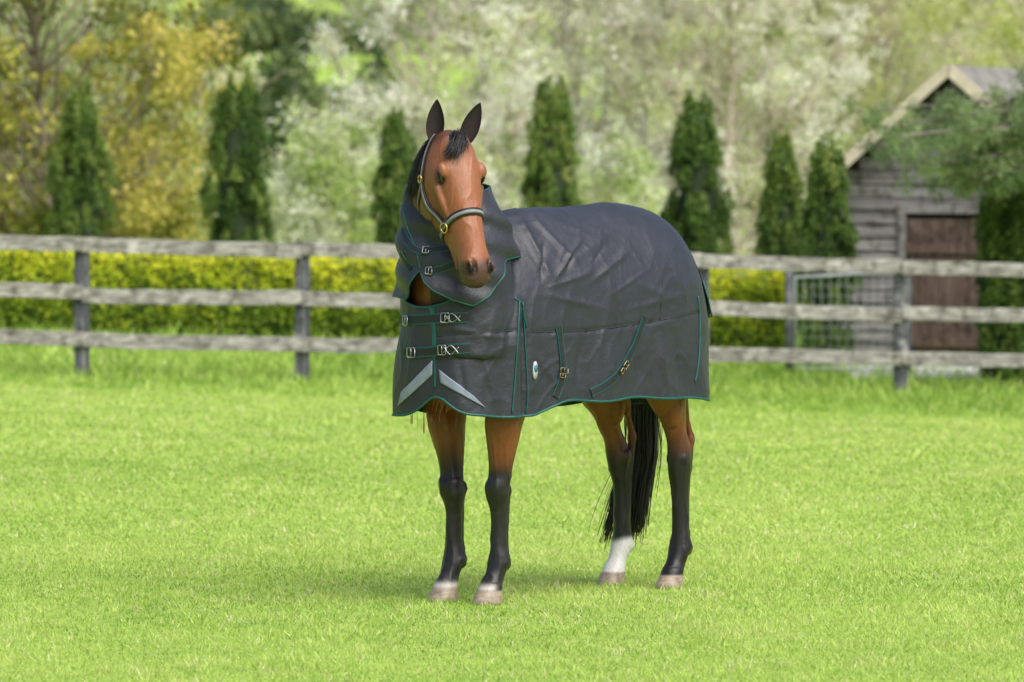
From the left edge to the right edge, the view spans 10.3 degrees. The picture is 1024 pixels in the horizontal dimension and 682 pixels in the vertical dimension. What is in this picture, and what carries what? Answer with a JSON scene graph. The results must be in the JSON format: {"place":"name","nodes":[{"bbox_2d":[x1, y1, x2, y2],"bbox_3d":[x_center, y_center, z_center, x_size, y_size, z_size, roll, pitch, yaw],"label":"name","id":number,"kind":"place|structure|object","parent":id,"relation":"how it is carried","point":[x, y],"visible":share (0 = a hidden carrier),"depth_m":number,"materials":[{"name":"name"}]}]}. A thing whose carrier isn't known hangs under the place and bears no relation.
{"place":"outdoors","nodes":[
{"label":"outdoors","id":0,"kind":"place"},
{"bbox_2d":[0,0,1023,681],"bbox_3d":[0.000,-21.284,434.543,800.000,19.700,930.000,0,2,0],"label":"ground","id":1,"kind":"structure","parent":0,"point":[324,74],"depth_m":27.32,"materials":[{"name":"green plant"}]},
{"bbox_2d":[0,40,29,197],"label":"autumn tree","id":2,"kind":"object","parent":1,"relation":"on","point":[2,71],"visible":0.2,"depth_m":68.66,"materials":[{"name":"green plant"}]},
{"bbox_2d":[39,75,122,255],"bbox_3d":[-4.942,-1.592,64.993,0.933,2.898,0.935,-2,2,-40],"label":"cypress tree","id":3,"kind":"object","parent":1,"relation":"on","point":[75,174],"visible":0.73,"depth_m":64.80,"materials":[{"name":"green plant"}]},
{"bbox_2d":[0,0,287,257],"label":"autumn tree","id":4,"kind":"object","parent":1,"relation":"on","point":[153,208],"visible":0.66,"depth_m":66.41,"materials":[{"name":"yellow plant"}]},
{"bbox_2d":[146,157,322,258],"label":"flowering shrub","id":5,"kind":"object","parent":1,"relation":"on","point":[198,223],"visible":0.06,"depth_m":79.71,"materials":[{"name":"green plant"}]},
{"bbox_2d":[195,68,277,259],"bbox_3d":[-3.143,-1.603,64.985,0.946,3.039,0.988,0,2,0],"label":"cypress tree","id":6,"kind":"object","parent":1,"relation":"on","point":[238,200],"visible":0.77,"depth_m":64.79,"materials":[{"name":"green plant"}]},
{"bbox_2d":[259,61,384,262],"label":"flowering shrub","id":7,"kind":"object","parent":1,"relation":"on","point":[319,167],"visible":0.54,"depth_m":75.57,"materials":[{"name":"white plant"}]},
{"bbox_2d":[365,105,418,263],"bbox_3d":[-1.336,-1.357,65.006,0.717,2.670,0.768,0,2,0],"label":"cypress tree","id":8,"kind":"object","parent":1,"relation":"on","point":[393,170],"visible":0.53,"depth_m":64.84,"materials":[{"name":"green plant"}]},
{"bbox_2d":[0,250,794,348],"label":"clipped hedge","id":9,"kind":"object","parent":1,"relation":"on","point":[145,271],"visible":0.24,"depth_m":58.80,"materials":[{"name":"green plant"}]},
{"bbox_2d":[285,0,560,260],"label":"blossom tree","id":10,"kind":"object","parent":1,"relation":"on","point":[416,101],"visible":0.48,"depth_m":83.64,"materials":[{"name":"white plant"}]},
{"bbox_2d":[0,235,1023,393],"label":"wooden fence","id":11,"kind":"object","parent":1,"relation":"on","point":[81,339],"visible":0.6,"depth_m":49.30,"materials":[{"name":"grey wood"}]},
{"bbox_2d":[0,0,1023,255],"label":"distant trees","id":12,"kind":"object","parent":1,"relation":"on","point":[282,28],"visible":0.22,"depth_m":117.42,"materials":[{"name":"green plant"}]},
{"bbox_2d":[512,73,584,207],"bbox_3d":[0.435,-1.512,64.970,0.898,3.126,0.954,1,2,33],"label":"cypress tree","id":13,"kind":"object","parent":1,"relation":"on","point":[549,155],"visible":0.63,"depth_m":64.79,"materials":[{"name":"green plant"}]},
{"bbox_2d":[405,99,694,604],"bbox_3d":[0.178,0.033,24.372,1.253,2.122,1.889,0,2,0],"label":"horse","id":14,"kind":"object","parent":1,"relation":"on","point":[455,172],"visible":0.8,"depth_m":24.09},
{"bbox_2d":[417,134,483,241],"bbox_3d":[-0.256,-0.633,23.642,0.279,0.457,0.334,0,2,0],"label":"halter","id":15,"kind":"object","parent":14,"relation":"attached to","point":[450,219],"visible":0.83,"depth_m":23.57,"materials":[{"name":"leather"}]},
{"bbox_2d":[392,183,712,418],"bbox_3d":[0.188,-0.191,24.416,1.390,0.990,1.576,0,2,0],"label":"horse rug","id":16,"kind":"object","parent":14,"relation":"on","point":[604,302],"visible":0.91,"depth_m":24.02,"materials":[{"name":"grey fabric"}]},
{"bbox_2d":[420,0,719,209],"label":"blossom tree","id":17,"kind":"object","parent":1,"relation":"on","point":[567,32],"visible":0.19,"depth_m":87.53,"materials":[{"name":"white plant"}]},
{"bbox_2d":[491,108,737,251],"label":"flowering shrub","id":18,"kind":"object","parent":1,"relation":"on","point":[628,169],"visible":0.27,"depth_m":78.74,"materials":[{"name":"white plant"}]},
{"bbox_2d":[659,88,742,275],"bbox_3d":[2.124,-1.403,64.986,1.039,2.978,0.982,0,2,0],"label":"cypress tree","id":19,"kind":"object","parent":1,"relation":"on","point":[696,215],"visible":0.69,"depth_m":64.79,"materials":[{"name":"green plant"}]},
{"bbox_2d":[537,0,892,294],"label":"blossom tree","id":20,"kind":"object","parent":1,"relation":"on","point":[705,28],"visible":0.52,"depth_m":85.59,"materials":[{"name":"white plant"}]},
{"bbox_2d":[750,124,805,345],"bbox_3d":[2.951,-1.094,62.500,0.669,2.594,0.663,0,2,0],"label":"cypress tree","id":21,"kind":"object","parent":1,"relation":"on","point":[779,211],"visible":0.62,"depth_m":62.37,"materials":[{"name":"green plant"}]},
{"bbox_2d":[793,134,863,366],"bbox_3d":[3.148,-0.848,57.019,0.791,2.468,0.809,0,2,0],"label":"cypress tree","id":22,"kind":"object","parent":1,"relation":"on","point":[828,229],"visible":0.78,"depth_m":56.85,"materials":[{"name":"green plant"}]},
{"bbox_2d":[785,271,911,373],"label":"wire gate","id":23,"kind":"structure","parent":1,"relation":"on","point":[788,300],"depth_m":54.61,"materials":[{"name":"grey metal"}]},
{"bbox_2d":[700,0,1023,274],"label":"willow tree","id":24,"kind":"object","parent":1,"relation":"on","point":[882,87],"visible":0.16,"depth_m":89.09,"materials":[{"name":"green plant"}]},
{"bbox_2d":[840,364,991,383],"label":"concrete slab","id":25,"kind":"structure","parent":1,"relation":"on","point":[969,369],"depth_m":54.80,"materials":[{"name":"grey concrete"}]},
{"bbox_2d":[827,66,1023,204],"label":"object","id":26,"kind":"object","parent":1,"relation":"on","point":[998,168],"visible":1,"depth_m":52.28,"materials":[{"name":"green plant"}]},
{"bbox_2d":[843,65,1023,352],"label":"weatherboard shed","id":27,"kind":"structure","parent":1,"relation":"on","point":[915,225],"depth_m":57.60,"materials":[{"name":"grey wood"}]},
{"bbox_2d":[907,219,980,352],"bbox_3d":[4.370,-0.474,57.522,0.774,1.520,0.064,1,2,19],"label":"door","id":28,"kind":"structure","parent":27,"relation":"in","point":[927,239],"depth_m":57.52,"materials":[{"name":"brown wood"}]},
{"bbox_2d":[881,0,1023,68],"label":"willow tree","id":29,"kind":"object","parent":1,"relation":"on","point":[1013,28],"visible":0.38,"depth_m":85.48,"materials":[{"name":"green plant"}]},
{"bbox_2d":[966,184,1023,387],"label":"cypress tree","id":30,"kind":"object","parent":1,"relation":"on","point":[1000,227],"visible":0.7,"depth_m":53.43,"materials":[{"name":"green plant"}]}
]}

